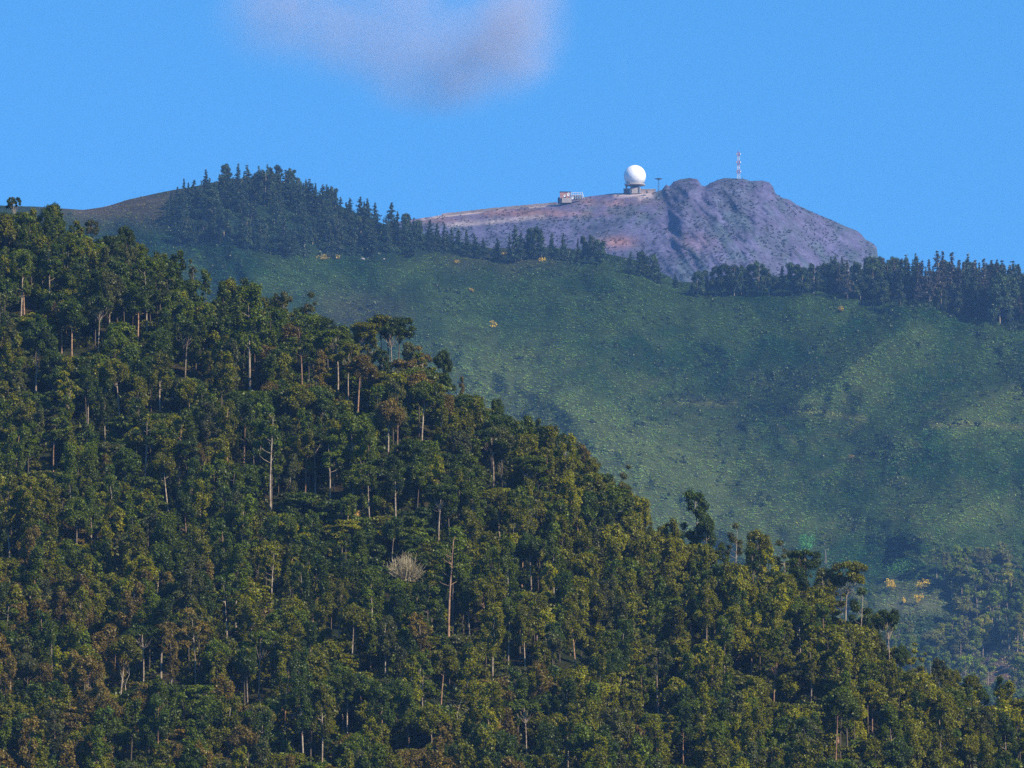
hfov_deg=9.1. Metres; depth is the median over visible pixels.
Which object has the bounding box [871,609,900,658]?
eucalyptus tree
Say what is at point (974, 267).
pine tree
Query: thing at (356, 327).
eucalyptus tree
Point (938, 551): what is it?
valley tree
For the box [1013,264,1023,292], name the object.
ridge tree
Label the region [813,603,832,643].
eucalyptus tree
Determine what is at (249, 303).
eucalyptus tree
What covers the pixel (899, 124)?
sky
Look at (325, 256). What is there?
gorse bush
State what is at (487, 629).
eucalyptus tree
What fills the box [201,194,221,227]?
ridge tree
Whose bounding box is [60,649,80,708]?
eucalyptus tree
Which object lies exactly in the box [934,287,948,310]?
ridge tree
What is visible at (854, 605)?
eucalyptus tree
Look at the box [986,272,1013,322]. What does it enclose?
ridge tree
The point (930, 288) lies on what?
pine tree
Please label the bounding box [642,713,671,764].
eucalyptus tree
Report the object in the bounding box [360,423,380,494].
eucalyptus tree
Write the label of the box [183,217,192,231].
ridge tree
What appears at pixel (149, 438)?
eucalyptus tree
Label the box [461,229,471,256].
pine tree
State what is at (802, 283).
ridge tree
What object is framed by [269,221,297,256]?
pine tree
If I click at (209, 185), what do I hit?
pine tree
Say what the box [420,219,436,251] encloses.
pine tree
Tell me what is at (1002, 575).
valley tree
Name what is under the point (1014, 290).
ridge tree
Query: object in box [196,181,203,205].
pine tree
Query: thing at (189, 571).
eucalyptus tree
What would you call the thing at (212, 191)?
ridge tree
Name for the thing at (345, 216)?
pine tree
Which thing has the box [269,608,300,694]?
eucalyptus tree
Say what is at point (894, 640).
valley tree
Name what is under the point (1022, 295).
ridge tree
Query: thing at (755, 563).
eucalyptus tree
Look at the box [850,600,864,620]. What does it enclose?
valley tree
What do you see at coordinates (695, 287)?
ridge tree
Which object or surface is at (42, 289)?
eucalyptus tree
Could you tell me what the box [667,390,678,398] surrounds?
track bush
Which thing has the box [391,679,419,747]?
eucalyptus tree
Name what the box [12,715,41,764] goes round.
eucalyptus tree
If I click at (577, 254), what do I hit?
pine tree
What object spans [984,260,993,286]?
pine tree
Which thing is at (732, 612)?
eucalyptus tree
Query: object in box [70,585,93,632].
eucalyptus tree
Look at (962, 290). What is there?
pine tree
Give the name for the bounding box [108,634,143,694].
eucalyptus tree
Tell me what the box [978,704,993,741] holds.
eucalyptus tree
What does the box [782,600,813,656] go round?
eucalyptus tree
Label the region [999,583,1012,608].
valley tree
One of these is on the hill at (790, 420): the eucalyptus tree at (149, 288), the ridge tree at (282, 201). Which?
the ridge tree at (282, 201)
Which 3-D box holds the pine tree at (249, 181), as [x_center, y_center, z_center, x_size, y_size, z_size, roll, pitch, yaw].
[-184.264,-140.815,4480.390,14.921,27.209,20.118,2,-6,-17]
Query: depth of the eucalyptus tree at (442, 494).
1266.41 m
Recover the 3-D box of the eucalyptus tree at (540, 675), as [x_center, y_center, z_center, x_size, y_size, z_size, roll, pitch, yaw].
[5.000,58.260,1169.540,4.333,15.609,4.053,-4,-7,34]
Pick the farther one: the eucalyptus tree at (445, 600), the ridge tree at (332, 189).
the ridge tree at (332, 189)
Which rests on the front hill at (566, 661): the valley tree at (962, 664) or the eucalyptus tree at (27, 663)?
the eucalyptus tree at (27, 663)
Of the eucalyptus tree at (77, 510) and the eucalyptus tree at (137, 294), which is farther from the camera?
the eucalyptus tree at (137, 294)
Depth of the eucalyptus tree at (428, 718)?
1125.18 m
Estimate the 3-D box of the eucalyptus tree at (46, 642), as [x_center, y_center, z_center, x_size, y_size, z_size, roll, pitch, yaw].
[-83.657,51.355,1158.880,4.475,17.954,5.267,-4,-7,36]
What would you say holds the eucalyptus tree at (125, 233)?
on the front hill at (566, 661)
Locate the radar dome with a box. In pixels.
[624,165,645,194]
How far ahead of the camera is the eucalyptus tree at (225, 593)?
1203.36 m
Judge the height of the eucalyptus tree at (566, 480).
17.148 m
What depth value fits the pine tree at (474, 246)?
4500.51 m
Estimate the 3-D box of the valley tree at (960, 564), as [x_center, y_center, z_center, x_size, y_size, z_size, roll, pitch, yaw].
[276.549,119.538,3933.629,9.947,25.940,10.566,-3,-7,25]
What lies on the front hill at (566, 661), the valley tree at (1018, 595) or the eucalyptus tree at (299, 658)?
the eucalyptus tree at (299, 658)
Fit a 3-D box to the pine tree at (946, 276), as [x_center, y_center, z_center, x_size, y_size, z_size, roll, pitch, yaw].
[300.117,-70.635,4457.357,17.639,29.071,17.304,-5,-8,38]
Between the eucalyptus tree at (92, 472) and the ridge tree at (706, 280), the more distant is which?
the ridge tree at (706, 280)
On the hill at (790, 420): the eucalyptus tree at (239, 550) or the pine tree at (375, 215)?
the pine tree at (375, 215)
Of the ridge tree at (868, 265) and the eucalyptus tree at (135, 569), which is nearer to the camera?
the eucalyptus tree at (135, 569)
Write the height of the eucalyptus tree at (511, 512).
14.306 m
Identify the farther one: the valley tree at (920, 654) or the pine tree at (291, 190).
the pine tree at (291, 190)
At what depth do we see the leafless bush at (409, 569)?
1244.21 m
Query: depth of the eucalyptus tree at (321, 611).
1190.33 m
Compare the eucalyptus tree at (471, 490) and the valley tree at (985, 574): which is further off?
the valley tree at (985, 574)
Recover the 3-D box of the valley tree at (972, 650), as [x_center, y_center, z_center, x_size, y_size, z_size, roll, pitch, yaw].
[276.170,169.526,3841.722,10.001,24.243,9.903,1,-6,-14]
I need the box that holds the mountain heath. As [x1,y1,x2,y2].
[411,178,874,280]
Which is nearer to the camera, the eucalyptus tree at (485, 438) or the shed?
the eucalyptus tree at (485, 438)
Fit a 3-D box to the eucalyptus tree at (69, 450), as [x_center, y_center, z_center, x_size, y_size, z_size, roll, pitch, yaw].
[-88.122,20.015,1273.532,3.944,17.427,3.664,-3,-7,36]
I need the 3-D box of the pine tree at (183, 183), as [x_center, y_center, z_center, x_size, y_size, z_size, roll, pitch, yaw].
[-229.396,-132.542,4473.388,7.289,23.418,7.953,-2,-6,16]
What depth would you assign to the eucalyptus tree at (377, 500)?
1274.46 m
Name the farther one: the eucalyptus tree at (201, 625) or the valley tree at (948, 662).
the valley tree at (948, 662)
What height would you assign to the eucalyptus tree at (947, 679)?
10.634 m
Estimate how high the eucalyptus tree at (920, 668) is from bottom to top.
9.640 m
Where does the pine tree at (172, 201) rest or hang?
on the hill at (790, 420)
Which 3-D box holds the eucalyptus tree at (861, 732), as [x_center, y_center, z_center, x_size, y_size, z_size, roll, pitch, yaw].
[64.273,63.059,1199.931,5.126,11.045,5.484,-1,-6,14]
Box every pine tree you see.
[159,200,175,222]
[169,190,174,209]
[171,192,188,218]
[173,187,179,205]
[173,197,179,221]
[177,190,191,223]
[181,179,185,195]
[185,182,194,208]
[188,180,202,207]
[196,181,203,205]
[197,169,208,196]
[204,177,211,202]
[216,174,223,197]
[219,175,230,201]
[220,170,237,198]
[226,177,240,207]
[231,163,243,192]
[238,165,254,198]
[240,174,248,202]
[253,166,263,203]
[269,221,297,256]
[275,172,285,201]
[278,169,293,203]
[281,174,294,205]
[290,178,297,208]
[291,183,306,213]
[301,183,311,209]
[303,179,320,214]
[312,183,321,215]
[316,184,335,214]
[321,223,340,257]
[324,185,328,201]
[326,189,332,213]
[332,190,339,216]
[335,196,343,219]
[342,202,350,229]
[347,199,356,217]
[354,197,364,229]
[362,198,376,230]
[364,229,378,256]
[365,220,380,246]
[369,203,385,235]
[378,202,402,240]
[383,221,393,252]
[392,211,402,240]
[395,214,412,244]
[403,236,419,257]
[409,217,421,244]
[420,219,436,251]
[432,223,441,250]
[440,223,450,252]
[446,227,455,251]
[451,229,469,254]
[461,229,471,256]
[466,234,481,258]
[476,238,489,259]
[489,238,503,259]
[504,225,523,262]
[506,232,512,260]
[517,231,526,260]
[534,227,548,257]
[547,233,558,258]
[558,233,570,261]
[574,238,579,259]
[626,252,638,273]
[650,262,665,283]
[672,273,679,288]
[776,266,788,293]
[834,264,842,293]
[838,260,855,299]
[889,262,898,299]
[892,274,906,305]
[895,260,905,298]
[897,255,911,301]
[897,263,914,299]
[907,252,927,299]
[911,267,923,303]
[913,260,930,302]
[922,259,936,301]
[929,250,948,301]
[938,264,948,288]
[939,251,948,299]
[944,252,961,303]
[949,259,965,301]
[953,275,966,315]
[961,268,968,302]
[962,254,971,287]
[971,260,980,288]
[979,258,989,300]
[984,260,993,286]
[994,259,999,275]
[995,260,1005,276]
[1000,292,1007,323]
[1005,291,1015,323]
[1008,261,1022,306]
[1015,264,1023,306]
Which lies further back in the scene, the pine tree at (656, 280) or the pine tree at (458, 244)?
the pine tree at (458, 244)
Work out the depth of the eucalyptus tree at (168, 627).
1169.98 m
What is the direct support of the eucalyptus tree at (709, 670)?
on the front hill at (566, 661)
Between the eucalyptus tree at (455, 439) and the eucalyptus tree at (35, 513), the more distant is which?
the eucalyptus tree at (455, 439)
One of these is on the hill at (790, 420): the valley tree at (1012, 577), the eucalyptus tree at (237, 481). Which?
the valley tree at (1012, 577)
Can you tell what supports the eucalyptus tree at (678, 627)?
on the front hill at (566, 661)
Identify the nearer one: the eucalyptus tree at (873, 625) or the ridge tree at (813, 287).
the eucalyptus tree at (873, 625)
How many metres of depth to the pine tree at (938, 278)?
4430.48 m
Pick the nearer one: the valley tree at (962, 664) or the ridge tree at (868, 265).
the valley tree at (962, 664)
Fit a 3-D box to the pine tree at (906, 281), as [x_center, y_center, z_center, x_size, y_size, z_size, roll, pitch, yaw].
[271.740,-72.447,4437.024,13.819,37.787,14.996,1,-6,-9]
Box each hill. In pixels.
[0,178,1023,733]
[0,251,1014,767]
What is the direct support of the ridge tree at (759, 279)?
on the hill at (790, 420)
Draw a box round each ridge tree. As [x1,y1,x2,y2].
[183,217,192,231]
[200,187,219,215]
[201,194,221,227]
[213,209,232,232]
[220,163,232,185]
[240,217,251,238]
[243,226,252,246]
[250,173,257,193]
[257,169,275,204]
[269,167,277,181]
[274,165,283,184]
[277,196,284,212]
[286,168,295,184]
[297,177,301,188]
[326,186,338,209]
[354,216,369,246]
[400,213,411,230]
[414,220,423,244]
[517,229,535,258]
[525,226,543,258]
[579,235,591,262]
[587,235,600,263]
[594,239,605,263]
[635,250,647,274]
[645,254,659,279]
[690,270,704,295]
[702,269,709,291]
[708,266,722,295]
[715,262,730,291]
[727,264,741,295]
[736,265,746,293]
[739,263,753,289]
[752,260,765,292]
[760,267,779,295]
[783,262,801,294]
[794,267,810,292]
[807,263,821,292]
[819,262,832,290]
[826,259,839,290]
[838,262,849,290]
[848,265,862,289]
[852,261,870,300]
[859,263,871,295]
[863,256,871,265]
[863,256,879,271]
[863,264,884,297]
[870,262,880,289]
[874,280,890,303]
[878,262,893,293]
[882,257,899,295]
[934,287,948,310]
[938,259,952,285]
[948,282,962,315]
[953,267,965,286]
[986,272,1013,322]
[987,296,998,314]
[998,274,1020,314]
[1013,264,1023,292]
[1020,276,1023,303]
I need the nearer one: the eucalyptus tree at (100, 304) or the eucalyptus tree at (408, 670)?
the eucalyptus tree at (408, 670)
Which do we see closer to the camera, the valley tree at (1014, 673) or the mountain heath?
the valley tree at (1014, 673)
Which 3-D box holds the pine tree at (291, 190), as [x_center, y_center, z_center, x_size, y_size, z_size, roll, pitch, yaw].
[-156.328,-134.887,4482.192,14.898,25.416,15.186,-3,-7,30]
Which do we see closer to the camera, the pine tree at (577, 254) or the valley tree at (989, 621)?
the valley tree at (989, 621)
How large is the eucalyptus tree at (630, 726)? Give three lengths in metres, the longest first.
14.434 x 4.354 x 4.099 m
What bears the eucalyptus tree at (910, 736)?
on the front hill at (566, 661)
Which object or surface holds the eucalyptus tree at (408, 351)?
on the front hill at (566, 661)
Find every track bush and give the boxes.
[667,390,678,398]
[801,401,815,409]
[820,403,832,412]
[933,415,945,421]
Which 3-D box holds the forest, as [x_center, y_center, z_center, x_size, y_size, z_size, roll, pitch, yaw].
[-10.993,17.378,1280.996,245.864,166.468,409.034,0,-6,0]
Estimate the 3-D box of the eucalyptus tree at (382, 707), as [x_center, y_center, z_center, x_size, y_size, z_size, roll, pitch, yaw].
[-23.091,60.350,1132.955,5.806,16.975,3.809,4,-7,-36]
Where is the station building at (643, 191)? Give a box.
[641,189,655,193]
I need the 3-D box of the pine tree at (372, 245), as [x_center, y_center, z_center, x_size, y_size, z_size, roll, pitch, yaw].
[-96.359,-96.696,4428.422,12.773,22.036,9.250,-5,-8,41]
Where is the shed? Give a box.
[623,188,629,193]
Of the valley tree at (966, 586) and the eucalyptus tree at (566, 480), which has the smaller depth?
the eucalyptus tree at (566, 480)
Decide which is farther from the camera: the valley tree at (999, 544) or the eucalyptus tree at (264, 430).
the valley tree at (999, 544)
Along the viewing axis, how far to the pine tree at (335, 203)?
4491.21 m
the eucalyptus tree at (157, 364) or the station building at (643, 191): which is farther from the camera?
the station building at (643, 191)
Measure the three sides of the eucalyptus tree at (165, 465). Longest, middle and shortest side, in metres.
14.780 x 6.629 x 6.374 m
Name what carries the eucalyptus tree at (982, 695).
on the front hill at (566, 661)
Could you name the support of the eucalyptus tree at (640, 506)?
on the front hill at (566, 661)
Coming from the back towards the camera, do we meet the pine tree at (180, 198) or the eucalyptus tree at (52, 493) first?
the pine tree at (180, 198)
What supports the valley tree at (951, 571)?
on the hill at (790, 420)
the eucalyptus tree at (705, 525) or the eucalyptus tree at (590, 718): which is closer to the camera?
the eucalyptus tree at (590, 718)
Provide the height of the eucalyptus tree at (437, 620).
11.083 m
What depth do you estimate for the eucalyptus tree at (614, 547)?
1264.37 m
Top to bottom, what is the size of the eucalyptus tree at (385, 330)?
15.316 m
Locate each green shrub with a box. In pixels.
[794,531,815,549]
[883,559,909,575]
[919,647,956,668]
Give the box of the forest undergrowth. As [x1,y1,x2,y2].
[0,243,1023,767]
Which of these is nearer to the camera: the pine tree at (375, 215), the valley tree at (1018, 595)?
the valley tree at (1018, 595)
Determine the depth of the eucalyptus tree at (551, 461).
1301.36 m
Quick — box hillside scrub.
[0,181,1023,705]
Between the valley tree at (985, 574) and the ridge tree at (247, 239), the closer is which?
the valley tree at (985, 574)
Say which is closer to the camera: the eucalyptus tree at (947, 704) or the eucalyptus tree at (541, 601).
the eucalyptus tree at (947, 704)
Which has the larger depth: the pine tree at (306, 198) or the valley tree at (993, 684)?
the pine tree at (306, 198)
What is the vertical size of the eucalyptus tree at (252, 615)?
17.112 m
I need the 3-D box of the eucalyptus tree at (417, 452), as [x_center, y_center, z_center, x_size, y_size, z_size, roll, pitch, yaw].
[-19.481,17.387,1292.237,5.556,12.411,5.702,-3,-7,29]
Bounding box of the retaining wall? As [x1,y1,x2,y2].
[442,202,556,215]
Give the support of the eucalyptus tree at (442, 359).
on the front hill at (566, 661)
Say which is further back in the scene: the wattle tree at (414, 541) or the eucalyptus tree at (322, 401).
the eucalyptus tree at (322, 401)
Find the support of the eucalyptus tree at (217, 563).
on the front hill at (566, 661)
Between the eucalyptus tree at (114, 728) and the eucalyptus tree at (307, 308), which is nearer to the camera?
the eucalyptus tree at (114, 728)
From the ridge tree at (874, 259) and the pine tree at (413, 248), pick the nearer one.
the pine tree at (413, 248)
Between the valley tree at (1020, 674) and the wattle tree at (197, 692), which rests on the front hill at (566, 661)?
the wattle tree at (197, 692)
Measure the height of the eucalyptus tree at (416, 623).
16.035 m
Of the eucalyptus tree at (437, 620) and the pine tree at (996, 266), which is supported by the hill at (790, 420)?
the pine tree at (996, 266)
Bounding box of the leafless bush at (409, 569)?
[383,551,426,581]
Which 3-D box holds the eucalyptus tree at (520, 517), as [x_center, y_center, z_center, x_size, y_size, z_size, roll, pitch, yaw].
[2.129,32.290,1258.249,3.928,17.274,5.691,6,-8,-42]
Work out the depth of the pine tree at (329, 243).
4410.49 m
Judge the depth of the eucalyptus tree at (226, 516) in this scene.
1252.92 m
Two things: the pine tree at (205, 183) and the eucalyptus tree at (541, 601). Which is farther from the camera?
the pine tree at (205, 183)
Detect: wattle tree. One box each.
[184,684,225,722]
[275,491,316,517]
[322,519,362,554]
[380,516,420,558]
[396,535,430,568]
[733,674,782,711]
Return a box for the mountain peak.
[399,178,877,281]
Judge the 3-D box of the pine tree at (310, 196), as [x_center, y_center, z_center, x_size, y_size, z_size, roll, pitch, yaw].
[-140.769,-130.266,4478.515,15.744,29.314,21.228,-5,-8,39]
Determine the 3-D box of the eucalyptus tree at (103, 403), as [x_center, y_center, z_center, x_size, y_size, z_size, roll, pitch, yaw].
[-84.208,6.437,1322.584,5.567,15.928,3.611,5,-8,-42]
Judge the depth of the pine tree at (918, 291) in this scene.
4422.62 m
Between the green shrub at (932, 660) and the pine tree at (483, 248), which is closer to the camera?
the green shrub at (932, 660)
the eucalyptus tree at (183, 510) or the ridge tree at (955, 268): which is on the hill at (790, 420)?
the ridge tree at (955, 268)
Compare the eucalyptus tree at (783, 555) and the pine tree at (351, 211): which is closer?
the eucalyptus tree at (783, 555)
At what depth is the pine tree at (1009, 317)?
4412.68 m
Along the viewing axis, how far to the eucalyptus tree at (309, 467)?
1294.87 m
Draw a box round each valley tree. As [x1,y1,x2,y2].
[816,531,834,562]
[835,576,848,614]
[835,586,845,596]
[841,593,867,619]
[843,582,863,614]
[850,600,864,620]
[883,624,897,647]
[885,624,912,644]
[889,637,897,649]
[892,640,904,665]
[896,620,916,648]
[906,636,918,665]
[907,653,925,668]
[909,659,919,672]
[916,644,940,673]
[919,652,934,670]
[920,629,946,646]
[927,540,944,578]
[935,622,944,656]
[940,636,956,664]
[940,651,951,666]
[941,551,951,583]
[942,562,960,597]
[942,658,959,680]
[944,617,959,633]
[950,545,962,578]
[950,630,969,674]
[951,654,965,673]
[952,596,974,629]
[954,561,975,598]
[956,558,967,593]
[956,654,975,683]
[957,615,975,651]
[959,584,970,615]
[961,545,973,566]
[964,626,982,648]
[965,567,986,608]
[966,595,983,625]
[966,646,980,671]
[968,546,991,584]
[973,614,992,625]
[973,659,987,681]
[974,685,994,702]
[975,614,991,655]
[978,570,985,591]
[979,653,998,692]
[981,567,993,606]
[984,589,1002,635]
[986,583,1007,622]
[989,565,1001,583]
[990,547,996,580]
[990,677,1008,689]
[991,549,1012,564]
[995,541,1012,565]
[995,563,1014,605]
[995,608,1017,648]
[998,552,1022,590]
[998,568,1017,582]
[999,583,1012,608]
[1007,654,1023,681]
[1008,592,1022,625]
[1008,601,1022,638]
[1008,611,1023,651]
[1008,676,1016,694]
[1012,689,1023,699]
[1013,570,1023,595]
[1013,641,1023,657]
[1015,596,1023,640]
[1016,680,1023,689]
[1017,658,1023,681]
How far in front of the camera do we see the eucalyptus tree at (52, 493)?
1258.21 m
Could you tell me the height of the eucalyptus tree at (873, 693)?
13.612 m
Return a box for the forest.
[0,202,1023,767]
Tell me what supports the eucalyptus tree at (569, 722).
on the front hill at (566, 661)
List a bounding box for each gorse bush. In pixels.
[316,254,329,259]
[884,578,895,587]
[914,594,923,602]
[916,579,932,589]
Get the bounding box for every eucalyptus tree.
[0,332,26,376]
[0,470,23,557]
[0,599,18,631]
[0,655,17,701]
[6,197,20,213]
[6,423,29,477]
[8,249,34,314]
[9,249,32,316]
[12,403,36,429]
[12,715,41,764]
[15,525,40,603]
[16,652,37,694]
[17,476,45,535]
[19,321,59,393]
[25,545,44,589]
[28,608,56,649]
[28,662,54,690]
[31,265,53,308]
[32,476,60,512]
[35,618,62,680]
[39,243,64,291]
[41,292,74,352]
[41,407,67,471]
[44,707,69,759]
[52,588,68,623]
[55,370,81,408]
[56,298,87,356]
[59,441,77,496]
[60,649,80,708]
[63,473,78,509]
[64,497,94,542]
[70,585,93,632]
[74,654,105,701]
[78,362,99,423]
[82,446,100,497]
[83,295,114,352]
[83,485,98,539]
[83,724,111,767]
[84,219,98,239]
[86,679,110,726]
[89,580,106,633]
[92,378,117,441]
[93,695,125,760]
[99,268,125,321]
[101,501,121,550]
[101,716,132,756]
[102,327,129,356]
[102,357,130,415]
[103,473,120,510]
[103,636,128,693]
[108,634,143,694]
[111,447,141,481]
[116,581,145,664]
[117,225,135,250]
[121,522,147,582]
[123,285,155,342]
[124,388,149,419]
[125,555,159,583]
[126,625,160,681]
[130,413,163,476]
[130,682,158,753]
[133,264,161,332]
[141,694,169,761]
[146,452,175,511]
[146,545,176,595]
[146,594,177,678]
[147,511,177,547]
[148,326,173,350]
[149,351,173,412]
[155,621,189,684]
[160,633,180,682]
[163,289,188,321]
[167,407,198,482]
[171,321,202,377]
[171,537,198,595]
[172,555,209,620]
[174,376,201,406]
[174,489,200,543]
[176,455,202,499]
[176,607,210,683]
[186,526,211,583]
[188,259,197,279]
[190,478,210,534]
[200,398,219,448]
[201,638,230,677]
[203,548,226,595]
[204,434,232,477]
[209,522,235,611]
[209,575,239,636]
[213,350,236,412]
[214,487,235,542]
[215,469,245,503]
[215,694,241,756]
[217,398,238,459]
[221,540,252,631]
[224,724,260,767]
[225,282,267,389]
[230,493,256,543]
[233,646,257,702]
[234,400,254,464]
[238,598,264,683]
[240,629,280,703]
[246,392,275,463]
[249,403,282,511]
[249,545,271,587]
[249,709,274,767]
[255,545,280,602]
[261,665,307,752]
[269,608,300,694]
[273,291,293,307]
[273,352,294,385]
[275,631,303,693]
[277,513,302,560]
[279,382,316,422]
[282,452,299,493]
[283,647,312,733]
[284,673,316,752]
[287,319,316,384]
[289,561,313,619]
[292,430,328,492]
[293,428,315,492]
[298,553,331,621]
[298,620,318,654]
[299,291,316,315]
[309,681,333,761]
[310,591,334,647]
[311,387,334,418]
[316,328,355,389]
[321,434,344,500]
[326,665,350,729]
[331,576,349,638]
[332,342,363,399]
[336,601,368,659]
[336,669,359,733]
[337,409,367,494]
[337,493,357,518]
[341,731,371,759]
[344,352,379,411]
[346,529,368,582]
[350,321,377,354]
[355,462,381,516]
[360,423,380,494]
[360,567,385,621]
[364,328,378,363]
[364,679,396,742]
[374,397,407,453]
[375,348,393,373]
[375,616,395,677]
[377,321,405,368]
[383,516,403,565]
[384,584,408,630]
[385,451,403,515]
[385,690,414,748]
[389,378,407,450]
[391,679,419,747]
[400,655,425,699]
[401,341,415,360]
[405,440,428,485]
[405,581,428,638]
[407,612,433,688]
[408,379,440,439]
[410,648,435,705]
[411,702,449,745]
[412,345,432,369]
[422,596,447,636]
[425,483,458,541]
[427,525,472,636]
[429,572,458,624]
[430,645,459,703]
[431,405,449,445]
[433,348,452,373]
[445,429,472,454]
[455,646,481,706]
[457,642,490,680]
[459,376,464,394]
[459,571,480,633]
[460,481,486,560]
[460,506,482,565]
[462,453,486,488]
[469,577,497,611]
[470,676,505,730]
[473,428,508,487]
[477,695,500,736]
[480,605,506,679]
[483,487,513,536]
[491,398,505,414]
[493,728,517,756]
[496,597,517,664]
[498,502,524,536]
[498,532,517,596]
[507,698,539,754]
[509,455,547,478]
[513,507,535,586]
[513,532,542,591]
[515,602,535,668]
[524,712,546,754]
[527,592,548,659]
[527,660,552,709]
[534,720,564,767]
[537,447,557,497]
[544,534,567,606]
[553,432,577,490]
[553,677,577,715]
[560,470,583,546]
[560,703,580,767]
[561,595,582,667]
[564,722,598,765]
[569,504,587,555]
[569,551,600,580]
[578,490,601,546]
[578,698,599,731]
[581,457,598,474]
[588,580,605,638]
[595,490,617,540]
[601,706,630,738]
[603,538,622,578]
[604,650,626,701]
[606,593,629,641]
[614,621,632,684]
[615,569,642,626]
[617,465,631,489]
[620,710,636,761]
[633,497,651,528]
[633,664,649,707]
[639,637,673,713]
[641,600,664,644]
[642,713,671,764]
[665,605,686,639]
[666,540,688,566]
[672,701,694,762]
[678,488,716,546]
[693,575,721,640]
[693,682,716,741]
[694,513,714,542]
[698,563,729,633]
[699,646,725,712]
[705,721,732,750]
[712,615,733,673]
[714,602,745,656]
[724,522,743,563]
[742,612,761,675]
[744,528,772,577]
[744,545,761,606]
[745,702,768,744]
[760,651,796,701]
[770,572,798,597]
[770,597,785,631]
[772,539,793,572]
[772,661,804,702]
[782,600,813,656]
[786,548,821,575]
[799,640,820,702]
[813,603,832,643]
[814,567,835,624]
[818,685,861,759]
[823,647,853,742]
[830,560,867,619]
[844,587,873,626]
[844,691,868,739]
[859,680,888,737]
[869,612,886,652]
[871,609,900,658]
[876,701,903,745]
[878,657,902,708]
[880,736,914,767]
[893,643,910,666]
[903,718,923,767]
[912,652,926,671]
[917,687,949,726]
[927,711,956,757]
[932,690,962,729]
[939,670,955,689]
[959,735,979,765]
[976,687,989,704]
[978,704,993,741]
[993,710,1019,760]
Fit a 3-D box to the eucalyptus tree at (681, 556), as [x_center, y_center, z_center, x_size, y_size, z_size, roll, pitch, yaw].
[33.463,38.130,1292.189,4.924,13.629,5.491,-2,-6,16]
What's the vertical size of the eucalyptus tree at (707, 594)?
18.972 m
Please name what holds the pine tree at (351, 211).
on the hill at (790, 420)
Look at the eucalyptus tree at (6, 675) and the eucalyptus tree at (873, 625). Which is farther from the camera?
the eucalyptus tree at (873, 625)
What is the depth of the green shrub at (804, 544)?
3991.93 m
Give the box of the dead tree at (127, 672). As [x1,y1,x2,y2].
[117,660,129,690]
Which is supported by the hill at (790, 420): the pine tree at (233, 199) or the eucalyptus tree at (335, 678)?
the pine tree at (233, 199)
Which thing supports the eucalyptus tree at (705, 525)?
on the front hill at (566, 661)
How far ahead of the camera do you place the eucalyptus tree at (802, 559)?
1280.35 m
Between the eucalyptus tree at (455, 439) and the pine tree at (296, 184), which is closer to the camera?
the eucalyptus tree at (455, 439)
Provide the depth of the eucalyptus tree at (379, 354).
1380.27 m
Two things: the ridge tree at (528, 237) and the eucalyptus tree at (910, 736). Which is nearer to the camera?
the eucalyptus tree at (910, 736)
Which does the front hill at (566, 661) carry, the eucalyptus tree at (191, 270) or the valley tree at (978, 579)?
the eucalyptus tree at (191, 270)
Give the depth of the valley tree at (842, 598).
3900.61 m
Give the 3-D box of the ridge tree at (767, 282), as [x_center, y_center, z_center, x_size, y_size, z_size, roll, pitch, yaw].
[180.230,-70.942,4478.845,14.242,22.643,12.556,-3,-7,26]
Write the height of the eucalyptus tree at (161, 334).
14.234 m
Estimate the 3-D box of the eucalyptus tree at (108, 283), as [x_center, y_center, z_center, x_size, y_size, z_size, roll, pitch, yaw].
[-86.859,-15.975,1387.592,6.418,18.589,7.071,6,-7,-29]
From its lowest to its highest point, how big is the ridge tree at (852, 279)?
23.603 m
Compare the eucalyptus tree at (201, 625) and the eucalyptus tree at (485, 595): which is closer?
the eucalyptus tree at (201, 625)
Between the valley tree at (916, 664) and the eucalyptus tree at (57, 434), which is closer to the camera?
the eucalyptus tree at (57, 434)
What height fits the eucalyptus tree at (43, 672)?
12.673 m
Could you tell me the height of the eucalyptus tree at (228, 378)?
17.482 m
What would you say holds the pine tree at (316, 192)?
on the hill at (790, 420)
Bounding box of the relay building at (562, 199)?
[558,191,583,203]
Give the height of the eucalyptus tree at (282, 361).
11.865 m
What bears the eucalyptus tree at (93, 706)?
on the front hill at (566, 661)
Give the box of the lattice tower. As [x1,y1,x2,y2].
[736,150,740,178]
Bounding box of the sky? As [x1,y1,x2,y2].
[0,0,1023,278]
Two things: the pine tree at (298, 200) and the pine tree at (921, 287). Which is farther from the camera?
the pine tree at (298, 200)
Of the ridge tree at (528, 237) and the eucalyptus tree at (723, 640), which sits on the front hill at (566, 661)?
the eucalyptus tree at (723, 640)
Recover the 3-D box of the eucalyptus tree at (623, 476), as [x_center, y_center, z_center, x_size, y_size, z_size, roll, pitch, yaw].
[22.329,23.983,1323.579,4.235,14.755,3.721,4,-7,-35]
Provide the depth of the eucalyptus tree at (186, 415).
1294.40 m
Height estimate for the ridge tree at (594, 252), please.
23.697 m
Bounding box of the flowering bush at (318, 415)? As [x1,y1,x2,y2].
[314,412,323,422]
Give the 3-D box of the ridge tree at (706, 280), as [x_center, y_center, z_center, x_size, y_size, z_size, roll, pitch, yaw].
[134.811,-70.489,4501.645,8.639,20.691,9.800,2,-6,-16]
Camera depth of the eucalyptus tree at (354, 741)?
1107.56 m
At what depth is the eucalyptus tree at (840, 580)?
1272.06 m
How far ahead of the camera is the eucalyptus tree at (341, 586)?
1209.39 m

